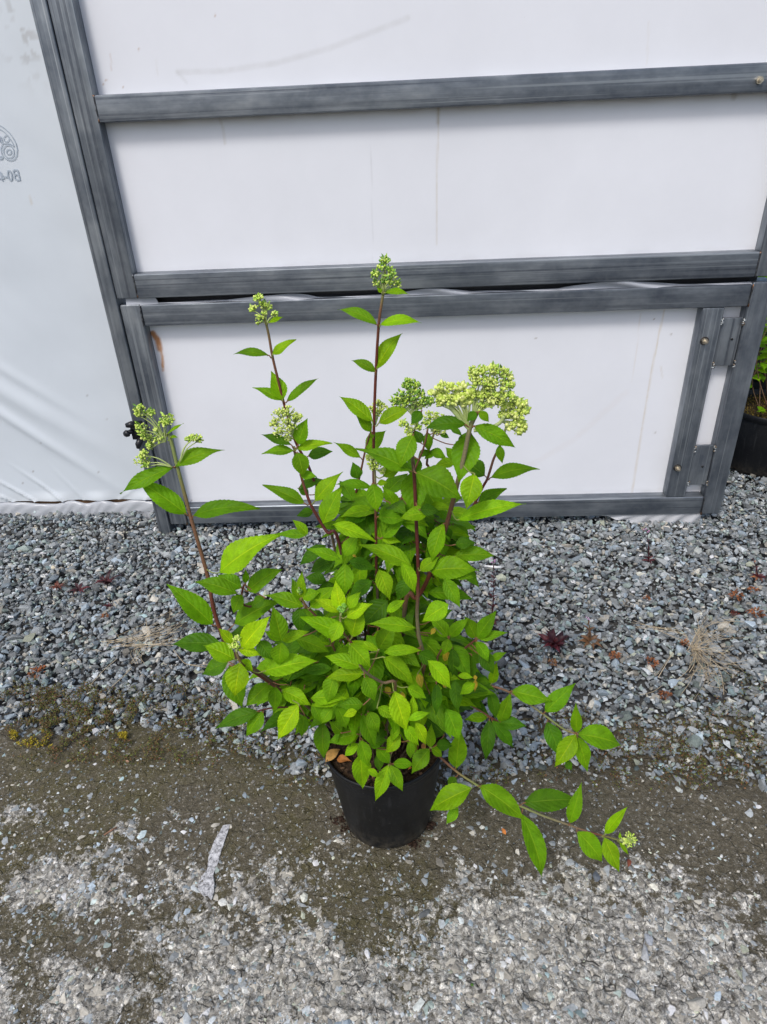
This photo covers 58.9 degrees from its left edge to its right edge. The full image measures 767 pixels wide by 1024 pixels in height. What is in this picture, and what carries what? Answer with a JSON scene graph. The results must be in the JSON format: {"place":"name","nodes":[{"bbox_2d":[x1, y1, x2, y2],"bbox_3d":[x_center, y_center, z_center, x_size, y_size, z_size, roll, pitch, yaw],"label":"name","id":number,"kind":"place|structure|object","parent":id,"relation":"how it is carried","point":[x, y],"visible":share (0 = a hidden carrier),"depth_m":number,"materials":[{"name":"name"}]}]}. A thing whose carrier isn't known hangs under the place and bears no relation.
{"place":"outdoors","nodes":[
{"label":"outdoors","id":0,"kind":"place"},
{"bbox_2d":[0,468,766,816],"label":"gravel","id":1,"kind":"structure","parent":0,"point":[66,660],"depth_m":2.34,"materials":[{"name":"grey gravel"}]},
{"bbox_2d":[26,664,46,678],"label":"dried weed","id":2,"kind":"object","parent":1,"relation":"on","point":[39,668],"visible":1,"depth_m":2.15,"materials":[{"name":"brown plant"}]},
{"bbox_2d":[49,581,64,590],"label":"red weed","id":3,"kind":"object","parent":1,"relation":"on","point":[57,585],"visible":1,"depth_m":2.53,"materials":[{"name":"plant"}]},
{"bbox_2d":[67,581,92,593],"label":"red weed","id":4,"kind":"object","parent":1,"relation":"on","point":[78,588],"visible":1,"depth_m":2.51,"materials":[{"name":"plant"}]},
{"bbox_2d":[94,568,119,584],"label":"red weed","id":5,"kind":"object","parent":1,"relation":"on","point":[106,580],"visible":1,"depth_m":2.53,"materials":[{"name":"plant"}]},
{"bbox_2d":[91,659,131,686],"bbox_3d":[-0.848,0.508,2.129,0.080,0.004,0.124,9,33,20],"label":"dry twig","id":6,"kind":"object","parent":1,"relation":"on","point":[105,668],"visible":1,"depth_m":2.13,"materials":[{"name":"plant"}]},
{"bbox_2d":[100,607,186,663],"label":"dry grass","id":7,"kind":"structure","parent":1,"relation":"on","point":[136,645],"depth_m":2.27,"materials":[{"name":"plant"}]},
{"bbox_2d":[0,673,326,786],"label":"moss","id":8,"kind":"object","parent":1,"relation":"on","point":[76,722],"visible":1,"depth_m":1.97,"materials":[{"name":"green plant"}]},
{"bbox_2d":[173,649,207,667],"bbox_3d":[-0.628,0.469,2.170,0.158,0.012,0.037,14,34,26],"label":"dry twig","id":9,"kind":"object","parent":1,"relation":"on","point":[190,664],"visible":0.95,"depth_m":2.15,"materials":[{"name":"plant"}]},
{"bbox_2d":[486,558,498,624],"bbox_3d":[0.360,0.261,2.231,0.064,0.263,0.056,-1,30,3],"label":"tall weed","id":10,"kind":"object","parent":1,"relation":"on","point":[493,562],"visible":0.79,"depth_m":2.25,"materials":[{"name":"plant"}]},
{"bbox_2d":[485,565,500,568],"bbox_3d":[0.411,0.207,2.555,0.061,0.010,0.010,3,31,10],"label":"white tag","id":11,"kind":"object","parent":1,"relation":"on","point":[496,567],"visible":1,"depth_m":2.55,"materials":[{"name":"white plastic"}]},
{"bbox_2d":[547,658,556,665],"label":"dried weed","id":12,"kind":"object","parent":1,"relation":"on","point":[554,661],"visible":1,"depth_m":2.10,"materials":[{"name":"brown plant"}]},
{"bbox_2d":[537,627,569,652],"bbox_3d":[0.531,0.403,2.148,0.107,0.053,0.109,10,33,21],"label":"red weed","id":13,"kind":"object","parent":1,"relation":"on","point":[551,639],"visible":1,"depth_m":2.14,"materials":[{"name":"red plant"}]},
{"bbox_2d":[579,617,602,649],"bbox_3d":[0.663,0.377,2.160,0.082,0.110,0.082,-13,32,-17],"label":"small weed","id":14,"kind":"object","parent":1,"relation":"on","point":[586,639],"visible":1,"depth_m":2.17,"materials":[{"name":"brown plant"}]},
{"bbox_2d":[462,665,766,791],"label":"moss","id":15,"kind":"object","parent":1,"relation":"on","point":[701,767],"visible":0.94,"depth_m":1.79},
{"bbox_2d":[608,650,621,659],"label":"dried weed","id":16,"kind":"object","parent":1,"relation":"on","point":[617,654],"visible":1,"depth_m":2.11,"materials":[{"name":"brown plant"}]},
{"bbox_2d":[641,528,654,562],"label":"tall weed","id":17,"kind":"object","parent":1,"relation":"on","point":[649,559],"visible":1,"depth_m":2.55,"materials":[{"name":"plant"}]},
{"bbox_2d":[646,656,659,668],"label":"dried weed","id":18,"kind":"object","parent":1,"relation":"on","point":[655,662],"visible":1,"depth_m":2.08,"materials":[{"name":"brown plant"}]},
{"bbox_2d":[640,653,672,694],"bbox_3d":[0.833,0.487,2.029,0.035,0.006,0.235,23,39,37],"label":"dry twig","id":19,"kind":"object","parent":1,"relation":"on","point":[661,671],"visible":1,"depth_m":2.05,"materials":[{"name":"plant"}]},
{"bbox_2d":[658,690,672,699],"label":"dried weed","id":20,"kind":"object","parent":1,"relation":"on","point":[667,692],"visible":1,"depth_m":1.96,"materials":[{"name":"brown plant"}]},
{"bbox_2d":[679,638,689,645],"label":"dried weed","id":21,"kind":"object","parent":1,"relation":"on","point":[684,641],"visible":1,"depth_m":2.15,"materials":[{"name":"brown plant"}]},
{"bbox_2d":[633,603,750,698],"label":"dry grass","id":22,"kind":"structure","parent":1,"relation":"on","point":[696,650],"depth_m":2.11,"materials":[{"name":"plant"}]},
{"bbox_2d":[727,589,744,600],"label":"dried weed","id":23,"kind":"object","parent":1,"relation":"on","point":[734,593],"visible":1,"depth_m":2.34,"materials":[{"name":"red plant"}]},
{"bbox_2d":[730,390,766,476],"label":"nursery pot","id":24,"kind":"object","parent":1,"relation":"on","point":[749,455],"visible":0.45,"depth_m":3.04,"materials":[{"name":"black plastic"}]},
{"bbox_2d":[744,393,766,417],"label":"mossy soil","id":25,"kind":"structure","parent":24,"relation":"in","point":[751,405],"depth_m":3.12,"materials":[{"name":"brown soil"}]},
{"bbox_2d":[750,324,766,413],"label":"potted shrub","id":26,"kind":"object","parent":25,"relation":"on","point":[762,366],"visible":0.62,"depth_m":2.97,"materials":[{"name":"green plant"}]},
{"bbox_2d":[746,586,759,593],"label":"dried weed","id":27,"kind":"object","parent":1,"relation":"on","point":[749,588],"visible":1,"depth_m":2.37,"materials":[{"name":"red plant"}]},
{"bbox_2d":[747,606,765,618],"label":"dried weed","id":28,"kind":"object","parent":1,"relation":"on","point":[751,611],"visible":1,"depth_m":2.25,"materials":[{"name":"brown plant"}]},
{"bbox_2d":[749,360,766,389],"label":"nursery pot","id":29,"kind":"object","parent":1,"relation":"on","point":[756,385],"visible":0.03,"depth_m":3.33,"materials":[{"name":"black plastic"}]},
{"bbox_2d":[752,360,766,376],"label":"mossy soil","id":30,"kind":"structure","parent":29,"relation":"in","point":[759,371],"depth_m":3.44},
{"bbox_2d":[758,276,766,368],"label":"potted shrub","id":31,"kind":"object","parent":30,"relation":"on","point":[765,325],"visible":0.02,"depth_m":3.40,"materials":[{"name":"green plant"}]},
{"bbox_2d":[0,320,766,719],"bbox_3d":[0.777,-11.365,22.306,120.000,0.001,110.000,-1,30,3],"label":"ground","id":32,"kind":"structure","parent":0,"point":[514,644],"depth_m":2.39,"materials":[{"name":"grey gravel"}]},
{"bbox_2d":[0,0,153,523],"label":"greenhouse wall","id":33,"kind":"structure","parent":32,"relation":"on","point":[67,446],"depth_m":2.63,"materials":[{"name":"plastic"}]},
{"bbox_2d":[29,0,177,536],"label":"post","id":34,"kind":"object","parent":32,"relation":"on","point":[112,303],"depth_m":2.25,"materials":[{"name":"metal"}]},
{"bbox_2d":[123,421,143,448],"bbox_3d":[-0.964,-0.299,2.623,0.066,0.114,0.053,-1,30,3],"label":"gate latch","id":35,"kind":"object","parent":34,"relation":"attached to","point":[133,432],"visible":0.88,"depth_m":2.62,"materials":[{"name":"black plastic"}]},
{"bbox_2d":[47,0,766,298],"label":"door","id":36,"kind":"structure","parent":34,"relation":"attached to","point":[238,147],"depth_m":2.15,"materials":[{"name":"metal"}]},
{"bbox_2d":[120,277,766,526],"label":"door","id":37,"kind":"structure","parent":34,"relation":"attached to","point":[635,393],"depth_m":2.55,"materials":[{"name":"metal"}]},
{"bbox_2d":[0,716,766,1023],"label":"packed dirt","id":38,"kind":"structure","parent":32,"relation":"on","point":[732,842],"depth_m":1.52,"materials":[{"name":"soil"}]},
{"bbox_2d":[9,728,127,747],"bbox_3d":[-0.898,0.640,1.919,0.353,0.019,0.073,-1,30,3],"label":"yellow moss","id":39,"kind":"object","parent":38,"relation":"on","point":[123,735],"visible":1,"depth_m":1.92,"materials":[{"name":"plant"}]},
{"bbox_2d":[198,824,229,899],"bbox_3d":[-0.400,0.817,1.594,0.042,0.006,0.186,-1,30,3],"label":"torn strip","id":40,"kind":"object","parent":38,"relation":"on","point":[206,887],"visible":1,"depth_m":1.59,"materials":[{"name":"white plastic"}]},
{"bbox_2d":[329,813,438,849],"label":"loose dirt","id":41,"kind":"structure","parent":38,"relation":"on","point":[431,824],"depth_m":1.65,"materials":[{"name":"soil"}]},
{"bbox_2d":[325,719,445,848],"bbox_3d":[0.006,0.627,1.623,0.286,0.269,0.282,-1,30,3],"label":"plant pot","id":42,"kind":"object","parent":38,"relation":"on","point":[393,816],"visible":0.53,"depth_m":1.52,"materials":[{"name":"black plastic"}]},
{"bbox_2d":[328,727,440,785],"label":"potting soil","id":43,"kind":"structure","parent":42,"relation":"in","point":[344,768],"depth_m":1.52,"materials":[{"name":"brown soil"}]},
{"bbox_2d":[326,749,339,761],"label":"dead leaf","id":44,"kind":"object","parent":43,"relation":"on","point":[331,754],"visible":0.98,"depth_m":1.51,"materials":[{"name":"beige plant"}]},
{"bbox_2d":[337,754,351,762],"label":"dead leaf","id":45,"kind":"object","parent":43,"relation":"on","point":[342,758],"visible":1,"depth_m":1.50,"materials":[{"name":"brown plant"}]},
{"bbox_2d":[119,253,637,877],"bbox_3d":[0.044,0.163,1.277,0.952,1.211,0.477,-1,30,3],"label":"flowering shrub","id":46,"kind":"object","parent":43,"relation":"on","point":[403,671],"visible":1,"depth_m":1.19,"materials":[{"name":"green plant"}]},
{"bbox_2d":[591,871,600,881],"bbox_3d":[0.476,0.816,1.523,0.017,0.012,0.024,-11,31,-14],"label":"stone","id":47,"kind":"object","parent":38,"relation":"on","point":[596,876],"visible":1,"depth_m":1.52,"materials":[{"name":"grey stone"}]},
{"bbox_2d":[626,988,639,1000],"bbox_3d":[0.484,0.936,1.318,0.028,0.011,0.011,15,35,28],"label":"stone","id":48,"kind":"object","parent":38,"relation":"on","point":[631,993],"visible":1,"depth_m":1.32,"materials":[{"name":"grey stone"}]},
{"bbox_2d":[641,941,648,960],"bbox_3d":[0.539,0.890,1.391,0.015,0.015,0.058,12,34,24],"label":"stone","id":49,"kind":"object","parent":38,"relation":"on","point":[645,956],"visible":1,"depth_m":1.38,"materials":[{"name":"grey stone"}]},
{"bbox_2d":[644,933,652,945],"bbox_3d":[0.548,0.883,1.403,0.017,0.013,0.022,4,31,11],"label":"stone","id":50,"kind":"object","parent":38,"relation":"on","point":[648,939],"visible":1,"depth_m":1.40,"materials":[{"name":"grey stone"}]},
{"bbox_2d":[685,997,705,1011],"bbox_3d":[0.600,0.939,1.298,0.038,0.016,0.022,-9,31,-11],"label":"stone","id":51,"kind":"object","parent":38,"relation":"on","point":[697,1004],"visible":1,"depth_m":1.29,"materials":[{"name":"beige stone"}]},
{"bbox_2d":[751,559,766,580],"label":"tall weed","id":52,"kind":"object","parent":32,"relation":"on","point":[757,575],"visible":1,"depth_m":2.43,"materials":[{"name":"red plant"}]}
]}

